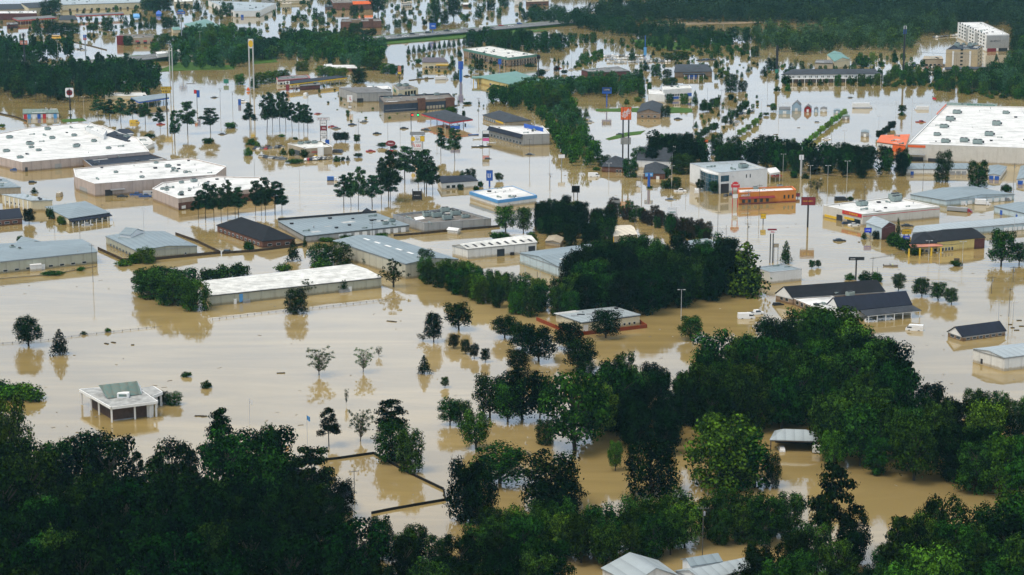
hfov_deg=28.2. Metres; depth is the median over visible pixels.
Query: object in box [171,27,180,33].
green roof hut
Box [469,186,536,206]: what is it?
gas station
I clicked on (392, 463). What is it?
retaining wall
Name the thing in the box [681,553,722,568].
grey roof hut
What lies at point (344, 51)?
broadleaf tree
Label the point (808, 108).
garden shed
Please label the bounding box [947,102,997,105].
garden racks
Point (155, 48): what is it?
round tree
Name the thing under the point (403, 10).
evergreen tree
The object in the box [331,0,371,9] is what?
orange roof store
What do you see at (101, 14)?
gas canopy
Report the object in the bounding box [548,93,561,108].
broadleaf tree
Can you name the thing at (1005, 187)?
shrub
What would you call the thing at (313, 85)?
station shop
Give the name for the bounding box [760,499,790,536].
woodland tree
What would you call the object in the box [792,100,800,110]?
garden shed
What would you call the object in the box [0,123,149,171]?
retail store
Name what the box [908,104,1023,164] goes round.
home store
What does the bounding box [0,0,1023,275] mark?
grove
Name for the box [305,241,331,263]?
round tree
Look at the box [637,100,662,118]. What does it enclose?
brick chapel
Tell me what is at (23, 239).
warehouse dormer
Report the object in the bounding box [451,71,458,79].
evergreen tree
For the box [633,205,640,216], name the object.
round tree
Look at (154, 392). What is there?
pavilion canopy
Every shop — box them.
[6,22,17,28]
[174,0,192,5]
[276,75,309,84]
[282,2,293,8]
[299,82,320,89]
[325,4,332,9]
[401,1,411,6]
[438,175,477,189]
[483,110,531,125]
[487,124,549,145]
[514,0,522,5]
[526,0,548,5]
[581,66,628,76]
[648,89,664,102]
[662,85,691,100]
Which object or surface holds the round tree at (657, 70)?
on the flood water
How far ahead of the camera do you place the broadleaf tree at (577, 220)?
998.02 m
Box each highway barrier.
[54,20,557,64]
[121,22,554,59]
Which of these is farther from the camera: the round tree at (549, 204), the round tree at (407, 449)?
the round tree at (549, 204)
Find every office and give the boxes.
[1,194,52,210]
[45,201,113,225]
[690,160,767,193]
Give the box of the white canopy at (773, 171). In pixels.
[768,167,779,182]
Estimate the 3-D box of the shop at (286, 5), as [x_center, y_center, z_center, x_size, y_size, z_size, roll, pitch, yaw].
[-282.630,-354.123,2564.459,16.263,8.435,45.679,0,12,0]
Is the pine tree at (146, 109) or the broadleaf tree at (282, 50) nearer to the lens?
the pine tree at (146, 109)
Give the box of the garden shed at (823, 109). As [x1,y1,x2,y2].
[820,106,826,111]
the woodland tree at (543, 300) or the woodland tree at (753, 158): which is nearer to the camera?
the woodland tree at (543, 300)
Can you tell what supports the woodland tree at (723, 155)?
on the flood water
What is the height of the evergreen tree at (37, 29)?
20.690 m
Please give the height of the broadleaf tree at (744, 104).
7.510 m
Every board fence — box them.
[0,113,26,121]
[98,232,220,259]
[222,242,306,253]
[393,225,499,235]
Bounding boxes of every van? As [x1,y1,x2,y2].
[56,192,62,196]
[129,120,139,122]
[588,172,599,176]
[737,312,754,318]
[834,196,847,200]
[905,324,923,330]
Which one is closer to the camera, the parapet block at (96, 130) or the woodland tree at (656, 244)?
the woodland tree at (656, 244)
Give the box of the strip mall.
[59,0,140,10]
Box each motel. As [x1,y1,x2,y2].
[463,46,537,66]
[781,69,881,82]
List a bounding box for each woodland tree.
[0,390,35,452]
[0,435,45,496]
[0,465,40,515]
[0,508,42,562]
[1,446,62,515]
[2,513,36,547]
[8,75,25,97]
[13,71,27,94]
[17,492,61,537]
[21,531,74,568]
[23,498,78,565]
[33,436,81,492]
[36,481,77,515]
[36,523,91,565]
[40,530,110,574]
[50,76,64,99]
[56,427,117,490]
[78,433,138,489]
[111,475,141,495]
[112,565,144,574]
[143,436,198,481]
[156,505,218,561]
[188,515,243,573]
[196,427,258,484]
[200,477,230,530]
[213,477,234,516]
[216,515,280,574]
[219,472,268,526]
[230,423,297,479]
[234,443,290,513]
[251,422,284,454]
[251,448,301,493]
[299,514,345,560]
[309,468,332,509]
[319,511,393,574]
[325,476,356,517]
[366,559,396,574]
[368,515,396,561]
[384,535,425,574]
[392,529,422,570]
[401,522,429,554]
[406,554,451,574]
[420,532,453,569]
[422,555,456,574]
[442,262,457,282]
[442,267,457,290]
[442,455,486,524]
[443,532,483,574]
[445,267,468,294]
[458,275,471,296]
[459,520,492,569]
[468,270,484,283]
[479,514,516,559]
[487,283,505,307]
[495,510,523,532]
[499,271,514,290]
[499,540,531,574]
[501,512,545,552]
[518,548,557,574]
[528,570,554,574]
[533,283,551,311]
[533,539,576,574]
[546,496,577,539]
[558,248,594,272]
[559,258,584,285]
[560,271,591,295]
[560,290,581,310]
[561,248,590,265]
[568,259,607,307]
[569,511,594,556]
[572,274,598,309]
[575,238,611,259]
[582,500,623,558]
[583,244,602,261]
[587,256,610,279]
[591,245,622,270]
[594,357,648,431]
[596,272,619,307]
[601,392,621,432]
[602,263,620,275]
[602,270,628,305]
[604,270,641,311]
[613,350,637,369]
[615,234,648,253]
[616,400,650,443]
[623,237,649,265]
[624,367,651,397]
[625,232,651,243]
[633,246,661,270]
[633,270,668,315]
[633,509,673,559]
[640,249,674,272]
[642,382,661,418]
[644,135,659,146]
[647,237,666,250]
[647,371,671,401]
[658,136,670,147]
[662,135,675,147]
[662,229,693,256]
[664,377,704,424]
[665,248,688,261]
[665,262,697,298]
[666,144,678,164]
[667,142,682,158]
[667,265,698,307]
[670,137,682,150]
[676,245,700,259]
[676,361,717,422]
[678,135,690,143]
[682,384,710,427]
[684,254,706,274]
[685,263,709,299]
[686,381,734,434]
[687,327,739,365]
[688,354,718,380]
[690,242,712,255]
[692,236,713,248]
[697,245,717,256]
[697,495,723,539]
[698,263,725,301]
[708,244,741,286]
[708,506,733,545]
[710,231,738,249]
[712,236,739,250]
[716,146,732,161]
[723,343,755,365]
[724,249,751,295]
[729,488,766,536]
[729,502,758,544]
[730,143,745,160]
[731,569,756,574]
[735,333,779,376]
[738,542,779,574]
[743,489,784,547]
[745,145,760,164]
[752,314,780,337]
[756,134,774,147]
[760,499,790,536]
[762,315,797,343]
[770,142,786,166]
[772,530,811,563]
[775,490,805,532]
[776,361,821,426]
[777,339,798,350]
[786,141,797,163]
[786,150,804,172]
[787,144,801,165]
[798,310,845,340]
[798,520,836,574]
[799,569,829,574]
[804,152,823,173]
[815,537,861,574]
[819,150,837,172]
[820,565,843,574]
[821,386,841,401]
[826,330,868,356]
[828,347,882,398]
[835,528,864,571]
[836,506,873,562]
[843,143,859,154]
[846,379,894,432]
[853,146,869,161]
[853,153,869,178]
[859,565,878,574]
[861,332,900,351]
[861,435,891,474]
[865,549,888,574]
[868,340,915,387]
[871,562,898,574]
[872,353,920,397]
[874,359,923,409]
[876,144,894,164]
[888,512,933,566]
[893,152,909,175]
[898,405,924,420]
[906,391,937,421]
[914,381,947,406]
[915,492,974,544]
[921,538,967,574]
[929,515,976,562]
[931,420,970,482]
[939,396,974,436]
[941,395,966,423]
[944,424,967,464]
[947,568,985,574]
[952,436,995,495]
[955,528,1004,573]
[957,425,1003,478]
[958,559,993,574]
[967,396,1008,438]
[982,511,1023,574]
[999,489,1023,539]
[1003,414,1023,436]
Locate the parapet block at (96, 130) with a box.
[86,122,106,139]
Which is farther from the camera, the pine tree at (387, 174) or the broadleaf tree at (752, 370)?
the pine tree at (387, 174)
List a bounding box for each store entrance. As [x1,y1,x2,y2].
[137,137,153,149]
[877,134,909,151]
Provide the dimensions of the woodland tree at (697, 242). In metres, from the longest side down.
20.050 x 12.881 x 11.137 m
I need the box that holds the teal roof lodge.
[827,51,849,68]
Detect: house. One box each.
[0,208,22,225]
[21,2,51,15]
[422,57,448,68]
[601,156,628,172]
[601,552,677,574]
[637,146,675,168]
[643,162,667,178]
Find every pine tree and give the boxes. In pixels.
[3,77,10,96]
[12,35,17,43]
[21,62,31,73]
[26,82,33,95]
[28,76,41,93]
[30,57,38,67]
[31,36,37,49]
[39,56,52,70]
[41,451,68,493]
[42,79,54,96]
[46,34,51,49]
[47,44,54,59]
[49,59,58,69]
[56,78,65,95]
[62,42,71,56]
[65,76,72,87]
[68,60,76,82]
[73,73,82,90]
[73,82,82,101]
[75,58,85,72]
[82,82,89,94]
[89,99,106,110]
[93,54,99,63]
[99,55,105,61]
[101,99,115,120]
[111,74,120,93]
[112,97,132,121]
[121,53,130,67]
[122,59,127,73]
[126,99,139,117]
[128,57,133,70]
[129,451,148,483]
[129,452,174,511]
[137,102,153,123]
[141,72,154,87]
[143,61,152,70]
[152,107,164,122]
[164,464,178,490]
[169,110,180,144]
[177,101,196,133]
[177,448,202,492]
[190,190,201,218]
[195,183,213,219]
[195,407,240,463]
[197,108,218,132]
[206,183,220,209]
[215,187,228,218]
[219,180,235,212]
[230,187,248,214]
[241,102,257,126]
[248,180,260,214]
[253,43,259,55]
[256,189,268,213]
[258,92,277,126]
[258,177,274,214]
[266,181,288,212]
[273,191,286,205]
[274,92,287,126]
[278,91,291,123]
[282,445,337,499]
[286,102,296,122]
[292,102,304,122]
[301,105,313,131]
[316,407,341,445]
[333,174,354,205]
[343,172,357,199]
[349,166,366,209]
[363,175,383,205]
[370,157,387,198]
[372,399,409,431]
[378,150,403,200]
[379,178,399,199]
[394,145,415,182]
[408,150,422,182]
[413,149,438,193]
[414,176,427,188]
[428,162,440,193]
[435,127,446,149]
[444,127,461,159]
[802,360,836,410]
[803,461,864,542]
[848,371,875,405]
[865,341,889,378]
[875,514,918,568]
[886,548,921,574]
[908,361,919,381]
[921,404,953,448]
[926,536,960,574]
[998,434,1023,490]
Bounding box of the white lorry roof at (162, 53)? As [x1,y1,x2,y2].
[156,50,179,57]
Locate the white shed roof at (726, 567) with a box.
[674,558,750,574]
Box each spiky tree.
[302,279,316,290]
[338,280,347,288]
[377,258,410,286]
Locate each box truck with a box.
[327,176,337,180]
[435,76,448,79]
[812,443,819,453]
[852,103,872,107]
[914,106,928,109]
[947,206,972,212]
[975,199,990,204]
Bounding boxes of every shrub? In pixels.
[0,378,11,390]
[0,381,20,399]
[15,382,46,401]
[40,270,65,275]
[45,207,54,218]
[57,215,65,224]
[113,259,131,265]
[127,254,141,263]
[143,133,155,137]
[180,371,191,377]
[197,267,218,279]
[200,380,211,388]
[202,137,213,143]
[213,263,235,278]
[223,122,237,127]
[226,262,251,276]
[243,147,252,155]
[243,240,254,250]
[245,138,258,144]
[272,263,292,271]
[285,158,305,163]
[288,148,294,155]
[299,148,309,157]
[310,257,332,267]
[318,237,334,241]
[333,155,340,161]
[376,232,389,236]
[414,58,421,63]
[443,106,457,112]
[488,231,510,238]
[524,63,536,66]
[526,232,538,242]
[535,68,547,75]
[634,97,642,101]
[662,166,671,177]
[665,178,674,188]
[728,93,733,99]
[747,540,756,546]
[781,74,791,85]
[785,84,790,90]
[789,171,798,177]
[844,273,854,279]
[856,56,872,66]
[858,270,871,280]
[871,272,883,281]
[885,233,903,246]
[893,236,909,250]
[905,244,923,255]
[949,260,962,265]
[1000,183,1012,191]
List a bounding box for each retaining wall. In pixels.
[0,266,96,278]
[324,452,445,498]
[371,498,444,513]
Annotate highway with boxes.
[51,11,643,66]
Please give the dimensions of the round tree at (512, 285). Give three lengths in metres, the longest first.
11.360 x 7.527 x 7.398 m
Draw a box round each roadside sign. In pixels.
[20,33,27,65]
[65,88,73,118]
[83,35,86,60]
[160,86,171,114]
[177,9,184,41]
[194,90,199,107]
[248,39,254,89]
[285,81,289,90]
[317,117,329,140]
[347,95,352,107]
[386,140,394,153]
[398,66,400,82]
[410,132,424,150]
[412,189,421,200]
[429,23,435,32]
[458,61,462,81]
[482,131,488,147]
[486,170,492,186]
[558,154,564,169]
[572,186,579,196]
[602,87,611,106]
[611,201,619,213]
[621,107,631,157]
[644,36,646,54]
[645,172,652,186]
[667,207,676,216]
[731,182,739,206]
[761,213,765,223]
[768,229,776,262]
[775,45,778,72]
[799,155,803,175]
[801,197,815,227]
[849,257,863,279]
[864,228,871,238]
[902,229,910,234]
[903,26,906,70]
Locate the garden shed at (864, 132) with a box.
[861,129,868,136]
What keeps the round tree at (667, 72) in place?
on the flood water
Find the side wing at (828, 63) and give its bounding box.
[815,60,832,68]
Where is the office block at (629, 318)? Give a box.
[554,307,640,330]
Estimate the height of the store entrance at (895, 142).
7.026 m
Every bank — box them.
[48,55,167,64]
[61,118,85,121]
[161,62,234,71]
[252,54,276,63]
[279,15,647,50]
[386,30,520,43]
[595,108,638,111]
[606,130,645,139]
[631,39,690,50]
[649,22,764,24]
[669,107,691,112]
[674,64,712,78]
[785,169,832,174]
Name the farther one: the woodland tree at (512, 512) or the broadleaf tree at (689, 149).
the broadleaf tree at (689, 149)
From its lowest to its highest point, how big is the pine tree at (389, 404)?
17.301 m
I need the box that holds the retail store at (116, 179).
[73,158,225,196]
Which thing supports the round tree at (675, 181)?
on the flood water
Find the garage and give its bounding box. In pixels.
[545,235,563,247]
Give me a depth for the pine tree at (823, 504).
537.32 m
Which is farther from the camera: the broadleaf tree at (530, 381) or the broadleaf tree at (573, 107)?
the broadleaf tree at (573, 107)
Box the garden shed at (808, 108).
[804,104,811,111]
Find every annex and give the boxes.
[83,153,166,166]
[367,85,390,90]
[923,56,942,66]
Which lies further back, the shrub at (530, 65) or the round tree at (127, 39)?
the round tree at (127, 39)
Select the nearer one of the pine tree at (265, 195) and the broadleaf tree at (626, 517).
the broadleaf tree at (626, 517)
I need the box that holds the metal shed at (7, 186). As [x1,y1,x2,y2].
[0,178,20,195]
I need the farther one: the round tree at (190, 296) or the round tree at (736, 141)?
the round tree at (736, 141)
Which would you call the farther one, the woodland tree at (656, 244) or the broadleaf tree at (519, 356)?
the woodland tree at (656, 244)
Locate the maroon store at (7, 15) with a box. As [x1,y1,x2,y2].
[0,11,36,19]
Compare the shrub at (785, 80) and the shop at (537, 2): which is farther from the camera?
the shop at (537, 2)
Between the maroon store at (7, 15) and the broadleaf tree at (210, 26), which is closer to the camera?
the broadleaf tree at (210, 26)
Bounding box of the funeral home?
[775,280,885,304]
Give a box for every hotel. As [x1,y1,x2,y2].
[945,42,982,66]
[957,22,1008,51]
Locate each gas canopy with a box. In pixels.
[12,15,56,23]
[75,12,123,19]
[131,93,168,107]
[289,75,346,88]
[421,110,472,127]
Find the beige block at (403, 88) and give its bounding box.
[392,83,417,94]
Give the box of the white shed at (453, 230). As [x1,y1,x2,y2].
[447,227,460,234]
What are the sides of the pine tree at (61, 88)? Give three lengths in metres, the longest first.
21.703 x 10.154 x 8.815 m
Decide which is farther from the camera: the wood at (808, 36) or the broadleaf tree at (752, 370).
the wood at (808, 36)
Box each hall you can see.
[184,19,217,29]
[216,217,295,247]
[794,290,854,309]
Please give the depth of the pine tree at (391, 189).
1111.98 m
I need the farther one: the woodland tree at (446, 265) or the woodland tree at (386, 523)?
the woodland tree at (446, 265)
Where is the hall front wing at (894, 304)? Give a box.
[826,291,921,322]
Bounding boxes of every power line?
[783,51,1010,53]
[875,242,962,257]
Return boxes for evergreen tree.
[31,18,44,34]
[48,329,68,356]
[122,16,129,27]
[137,18,144,29]
[143,18,150,28]
[169,16,179,26]
[175,0,181,8]
[191,0,203,10]
[213,6,219,15]
[250,77,260,87]
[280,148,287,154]
[284,239,300,261]
[399,7,406,14]
[401,14,407,22]
[416,355,432,374]
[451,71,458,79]
[472,4,484,18]
[583,108,590,117]
[628,47,636,59]
[643,62,650,70]
[690,91,698,104]
[713,60,719,67]
[727,241,771,298]
[760,66,767,74]
[779,240,793,264]
[895,219,900,234]
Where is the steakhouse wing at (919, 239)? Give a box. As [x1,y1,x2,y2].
[908,232,942,256]
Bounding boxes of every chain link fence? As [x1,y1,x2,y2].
[1,326,156,343]
[212,298,397,319]
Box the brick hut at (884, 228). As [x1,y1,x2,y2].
[865,216,895,239]
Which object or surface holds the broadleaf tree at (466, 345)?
on the flood water
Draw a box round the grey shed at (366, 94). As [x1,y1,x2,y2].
[339,87,391,102]
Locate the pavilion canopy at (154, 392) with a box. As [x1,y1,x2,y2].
[141,386,162,407]
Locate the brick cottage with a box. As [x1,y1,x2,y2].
[947,321,1006,340]
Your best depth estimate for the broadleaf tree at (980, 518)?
530.06 m
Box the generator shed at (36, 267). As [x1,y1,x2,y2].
[29,263,41,271]
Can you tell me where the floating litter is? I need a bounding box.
[23,49,1014,518]
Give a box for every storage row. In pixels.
[906,163,968,174]
[988,164,1006,179]
[1016,165,1023,184]
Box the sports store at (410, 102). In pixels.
[379,92,454,112]
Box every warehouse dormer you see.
[16,237,37,242]
[119,227,143,237]
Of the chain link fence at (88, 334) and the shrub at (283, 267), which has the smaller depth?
the chain link fence at (88, 334)
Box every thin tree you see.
[306,345,334,374]
[347,409,373,441]
[354,347,374,371]
[417,332,426,339]
[812,179,823,191]
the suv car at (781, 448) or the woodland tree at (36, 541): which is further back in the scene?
the suv car at (781, 448)
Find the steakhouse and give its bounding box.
[930,227,985,252]
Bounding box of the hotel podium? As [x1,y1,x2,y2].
[944,66,984,72]
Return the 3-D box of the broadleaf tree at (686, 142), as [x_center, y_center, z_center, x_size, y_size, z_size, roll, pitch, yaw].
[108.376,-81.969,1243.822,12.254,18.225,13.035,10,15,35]
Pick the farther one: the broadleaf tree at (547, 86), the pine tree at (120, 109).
the broadleaf tree at (547, 86)
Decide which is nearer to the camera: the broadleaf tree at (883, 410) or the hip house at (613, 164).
the broadleaf tree at (883, 410)
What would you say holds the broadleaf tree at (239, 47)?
on the flood water
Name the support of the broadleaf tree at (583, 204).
on the flood water
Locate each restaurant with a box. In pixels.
[23,107,58,118]
[117,34,153,44]
[287,140,331,156]
[340,18,380,28]
[472,71,538,87]
[738,184,795,204]
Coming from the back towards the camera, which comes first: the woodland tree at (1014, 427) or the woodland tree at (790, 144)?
the woodland tree at (790, 144)
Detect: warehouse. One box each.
[0,239,97,273]
[105,231,197,257]
[201,264,381,305]
[208,0,275,17]
[278,208,408,242]
[333,235,458,278]
[452,235,537,258]
[519,244,593,276]
[973,343,1023,370]
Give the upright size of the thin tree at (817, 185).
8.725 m
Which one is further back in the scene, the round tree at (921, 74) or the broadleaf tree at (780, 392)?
the round tree at (921, 74)
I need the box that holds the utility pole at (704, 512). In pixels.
[698,506,708,554]
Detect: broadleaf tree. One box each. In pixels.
[12,313,43,345]
[22,208,35,221]
[86,23,99,30]
[173,35,183,43]
[177,32,187,39]
[181,40,190,53]
[185,27,193,36]
[194,33,201,45]
[197,38,209,44]
[205,22,214,31]
[207,33,217,45]
[218,26,227,34]
[221,28,233,36]
[232,43,245,51]
[232,50,244,65]
[267,45,277,58]
[279,33,287,42]
[279,44,284,55]
[295,30,304,41]
[313,33,323,45]
[332,132,339,141]
[338,29,348,36]
[341,48,348,60]
[342,132,349,141]
[354,134,360,141]
[360,56,368,66]
[369,0,385,14]
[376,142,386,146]
[422,311,443,341]
[429,0,441,17]
[437,396,463,424]
[440,376,448,385]
[442,300,473,329]
[446,0,460,18]
[447,333,459,346]
[449,398,473,423]
[456,408,494,447]
[460,339,470,353]
[465,440,531,485]
[469,342,479,358]
[471,372,503,417]
[471,505,501,540]
[480,348,490,361]
[490,314,518,337]
[491,379,525,421]
[493,203,515,231]
[495,172,503,179]
[496,365,548,419]
[498,502,527,533]
[505,320,533,348]
[505,346,531,369]
[508,95,518,107]
[513,207,532,232]
[518,323,559,361]
[520,506,554,551]
[525,496,559,542]
[530,375,551,417]
[533,366,615,450]
[542,96,554,110]
[542,510,571,550]
[543,82,554,95]
[543,211,556,233]
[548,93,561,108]
[549,89,557,94]
[551,320,584,346]
[560,102,569,111]
[561,194,571,207]
[561,336,598,366]
[562,223,576,240]
[562,512,601,562]
[566,134,579,146]
[567,204,581,213]
[568,212,587,237]
[570,104,577,111]
[574,108,583,117]
[574,199,590,211]
[574,374,621,436]
[579,503,604,539]
[580,222,595,239]
[585,150,595,163]
[587,309,621,337]
[588,521,623,565]
[589,139,597,150]
[590,208,604,218]
[596,358,619,377]
[597,81,610,94]
[602,206,619,224]
[603,214,617,230]
[604,511,630,545]
[607,440,623,470]
[614,491,654,521]
[617,503,652,546]
[618,522,644,555]
[621,377,654,404]
[632,78,644,90]
[634,493,672,521]
[638,361,662,388]
[644,145,658,158]
[646,407,686,448]
[649,367,671,399]
[650,141,664,146]
[653,506,688,554]
[656,484,695,530]
[666,133,677,137]
[669,499,703,547]
[674,315,703,339]
[680,139,697,159]
[681,143,695,162]
[683,132,694,140]
[695,179,704,188]
[700,98,706,110]
[700,129,707,136]
[706,103,712,110]
[708,180,718,192]
[709,123,715,131]
[709,485,742,530]
[712,99,719,107]
[721,116,728,123]
[727,112,733,119]
[729,331,760,349]
[730,362,765,414]
[732,110,739,117]
[735,105,742,112]
[741,102,747,108]
[751,120,756,126]
[755,335,789,353]
[758,556,804,574]
[763,375,804,428]
[770,103,776,111]
[780,527,802,557]
[782,306,828,347]
[787,304,869,338]
[787,547,820,574]
[802,336,836,360]
[805,399,832,432]
[807,387,861,458]
[808,260,815,266]
[813,356,842,395]
[814,408,842,438]
[815,259,820,266]
[818,430,845,463]
[822,354,840,386]
[833,402,882,465]
[834,318,880,343]
[841,568,864,574]
[859,396,898,452]
[862,337,897,355]
[880,404,923,470]
[881,127,887,134]
[883,561,920,574]
[887,121,893,127]
[887,414,943,480]
[891,272,906,290]
[898,105,906,111]
[900,541,965,574]
[909,510,943,567]
[911,277,930,295]
[919,397,960,450]
[927,282,947,299]
[944,287,958,303]
[963,397,1008,440]
[963,423,994,443]
[963,522,995,557]
[964,500,1009,542]
[968,390,993,413]
[975,556,1023,574]
[978,431,1023,492]
[986,227,1019,265]
[992,488,1023,525]
[994,533,1023,574]
[1003,531,1023,572]
[1010,241,1023,263]
[1011,399,1023,421]
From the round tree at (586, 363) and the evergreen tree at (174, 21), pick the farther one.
the evergreen tree at (174, 21)
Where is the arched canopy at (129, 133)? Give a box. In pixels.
[106,129,133,140]
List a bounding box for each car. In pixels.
[772,302,783,305]
[778,446,784,451]
[833,238,845,240]
[848,223,860,225]
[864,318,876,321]
[901,223,913,226]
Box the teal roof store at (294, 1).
[278,0,309,3]
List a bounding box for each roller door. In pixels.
[497,249,504,255]
[528,246,534,250]
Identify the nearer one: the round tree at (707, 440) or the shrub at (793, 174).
the round tree at (707, 440)
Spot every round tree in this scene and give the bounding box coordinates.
[38,0,58,15]
[43,20,54,33]
[51,0,62,10]
[51,21,71,33]
[65,31,74,38]
[68,23,80,33]
[101,17,114,30]
[122,35,133,45]
[131,265,169,299]
[131,269,152,290]
[132,246,156,263]
[139,0,155,10]
[147,266,177,292]
[149,16,157,28]
[149,42,160,53]
[151,269,190,305]
[152,0,172,10]
[152,34,166,48]
[157,390,170,404]
[160,16,172,28]
[160,33,170,43]
[166,391,182,405]
[168,266,198,298]
[179,278,212,311]
[219,1,234,15]
[233,73,244,84]
[254,72,268,83]
[266,70,280,82]
[279,69,290,75]
[283,287,308,314]
[294,60,309,70]
[299,14,307,20]
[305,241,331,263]
[312,12,321,19]
[315,65,331,75]
[318,16,325,24]
[325,241,354,265]
[326,12,332,17]
[327,66,348,76]
[348,23,361,34]
[349,5,358,15]
[350,68,367,83]
[360,29,370,36]
[364,55,382,69]
[370,28,376,34]
[370,418,410,464]
[378,63,394,73]
[389,64,401,73]
[393,18,401,27]
[394,428,424,474]
[416,256,433,280]
[417,248,435,258]
[420,261,434,284]
[428,15,438,26]
[431,266,445,287]
[435,259,448,280]
[438,10,449,23]
[450,259,466,286]
[457,184,463,189]
[457,464,499,526]
[463,167,476,178]
[464,32,475,46]
[466,262,479,274]
[467,273,487,301]
[474,34,482,46]
[474,58,484,69]
[474,279,490,304]
[478,29,486,39]
[485,269,501,297]
[486,0,495,9]
[491,31,500,44]
[494,274,510,300]
[498,0,509,5]
[501,33,511,45]
[503,35,511,48]
[506,291,522,314]
[508,280,523,297]
[508,281,528,310]
[511,38,520,50]
[511,272,532,291]
[519,448,583,510]
[520,288,540,317]
[522,32,530,45]
[522,35,532,47]
[528,278,545,304]
[528,476,588,514]
[532,200,550,224]
[532,277,547,294]
[533,204,549,230]
[534,419,554,445]
[535,200,552,211]
[536,217,548,233]
[540,33,547,39]
[540,37,551,52]
[546,215,564,236]
[547,275,567,305]
[547,286,566,315]
[550,202,566,214]
[556,33,565,46]
[556,282,577,309]
[563,225,577,246]
[573,358,596,374]
[579,223,598,244]
[582,209,590,222]
[589,32,596,42]
[589,212,602,223]
[595,217,617,242]
[596,154,610,165]
[607,200,618,213]
[608,196,620,212]
[618,205,623,216]
[621,207,632,219]
[621,436,682,498]
[622,158,639,177]
[624,199,633,211]
[628,209,636,222]
[630,68,645,83]
[630,146,644,161]
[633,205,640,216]
[637,86,645,96]
[637,208,646,219]
[640,209,650,222]
[646,214,652,224]
[649,63,661,75]
[649,204,659,217]
[651,36,659,46]
[653,216,661,227]
[656,210,664,225]
[660,105,671,116]
[660,179,666,188]
[661,77,678,85]
[663,52,674,59]
[663,69,672,76]
[663,212,672,228]
[664,34,671,40]
[665,93,673,103]
[665,215,675,232]
[666,40,673,50]
[669,152,693,174]
[672,177,681,188]
[675,50,689,58]
[676,220,684,232]
[678,410,763,494]
[679,93,688,104]
[682,38,690,48]
[682,219,695,232]
[687,226,695,239]
[691,136,704,145]
[693,225,699,237]
[694,221,703,231]
[698,229,706,238]
[701,221,713,235]
[702,231,710,238]
[704,423,777,491]
[708,132,724,155]
[714,143,728,161]
[724,73,738,91]
[724,270,736,294]
[726,135,740,147]
[737,80,747,90]
[742,42,749,51]
[746,272,758,293]
[751,46,759,56]
[757,139,771,162]
[763,452,782,488]
[764,57,778,69]
[767,141,785,164]
[771,149,788,170]
[823,145,835,167]
[832,142,847,154]
[833,74,841,85]
[835,146,852,169]
[841,153,857,172]
[857,73,865,86]
[862,143,875,168]
[869,51,875,64]
[872,230,879,239]
[873,73,880,84]
[883,75,891,85]
[885,69,895,80]
[891,64,900,72]
[895,147,909,165]
[898,69,906,79]
[902,64,908,75]
[906,72,913,81]
[914,68,920,75]
[917,72,925,84]
[931,65,939,77]
[933,149,954,182]
[935,78,944,90]
[942,71,949,79]
[943,80,951,91]
[948,77,955,88]
[950,65,960,76]
[957,76,964,86]
[958,81,965,92]
[960,80,968,90]
[961,66,969,74]
[962,387,981,418]
[966,159,989,186]
[972,78,978,87]
[977,81,988,93]
[990,80,996,90]
[991,390,1010,402]
[1001,398,1016,423]
[1010,85,1020,97]
[1013,88,1021,98]
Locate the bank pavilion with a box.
[79,381,157,421]
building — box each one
[0,4,24,10]
[393,206,490,231]
[684,238,714,250]
[756,264,801,283]
[910,186,1013,206]
[912,216,1023,233]
[994,202,1023,216]
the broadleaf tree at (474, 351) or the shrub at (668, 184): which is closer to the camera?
the broadleaf tree at (474, 351)
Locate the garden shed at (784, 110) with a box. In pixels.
[779,107,790,113]
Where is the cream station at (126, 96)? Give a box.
[105,92,145,99]
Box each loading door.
[55,163,61,168]
[105,190,112,195]
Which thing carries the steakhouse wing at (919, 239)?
in the flood water
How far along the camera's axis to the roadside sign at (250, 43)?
1640.62 m
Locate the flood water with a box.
[0,0,1023,574]
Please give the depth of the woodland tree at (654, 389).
670.81 m
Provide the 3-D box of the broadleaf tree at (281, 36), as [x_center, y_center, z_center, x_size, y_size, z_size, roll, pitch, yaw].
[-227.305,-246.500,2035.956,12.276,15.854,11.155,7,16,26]
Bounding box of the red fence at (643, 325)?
[536,317,646,334]
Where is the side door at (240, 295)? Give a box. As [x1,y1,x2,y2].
[239,294,242,301]
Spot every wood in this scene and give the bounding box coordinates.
[521,4,751,44]
[580,0,1023,52]
[734,17,922,54]
[814,8,957,34]
[962,35,1023,90]
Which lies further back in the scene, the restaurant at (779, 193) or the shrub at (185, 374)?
the restaurant at (779, 193)
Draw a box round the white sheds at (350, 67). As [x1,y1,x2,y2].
[328,65,356,71]
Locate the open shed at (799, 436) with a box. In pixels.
[770,429,817,448]
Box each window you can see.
[721,175,728,181]
[847,219,860,223]
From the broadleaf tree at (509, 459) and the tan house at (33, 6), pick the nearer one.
the broadleaf tree at (509, 459)
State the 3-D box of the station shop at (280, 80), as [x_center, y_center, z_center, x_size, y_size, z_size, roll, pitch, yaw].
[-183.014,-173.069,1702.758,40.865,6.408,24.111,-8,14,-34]
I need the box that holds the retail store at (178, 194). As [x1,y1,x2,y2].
[152,176,273,209]
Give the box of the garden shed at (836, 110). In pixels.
[834,108,839,113]
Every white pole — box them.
[168,48,171,105]
[171,48,173,105]
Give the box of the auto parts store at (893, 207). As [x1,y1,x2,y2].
[823,192,939,225]
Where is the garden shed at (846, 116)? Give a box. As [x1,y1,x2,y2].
[842,114,849,119]
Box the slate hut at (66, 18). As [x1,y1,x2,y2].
[59,15,77,22]
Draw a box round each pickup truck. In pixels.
[130,192,142,195]
[139,193,151,196]
[674,188,685,191]
[751,309,764,314]
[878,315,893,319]
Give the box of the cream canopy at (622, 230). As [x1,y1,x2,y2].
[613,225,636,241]
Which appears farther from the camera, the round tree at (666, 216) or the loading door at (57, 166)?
the loading door at (57, 166)
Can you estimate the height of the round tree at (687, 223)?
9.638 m

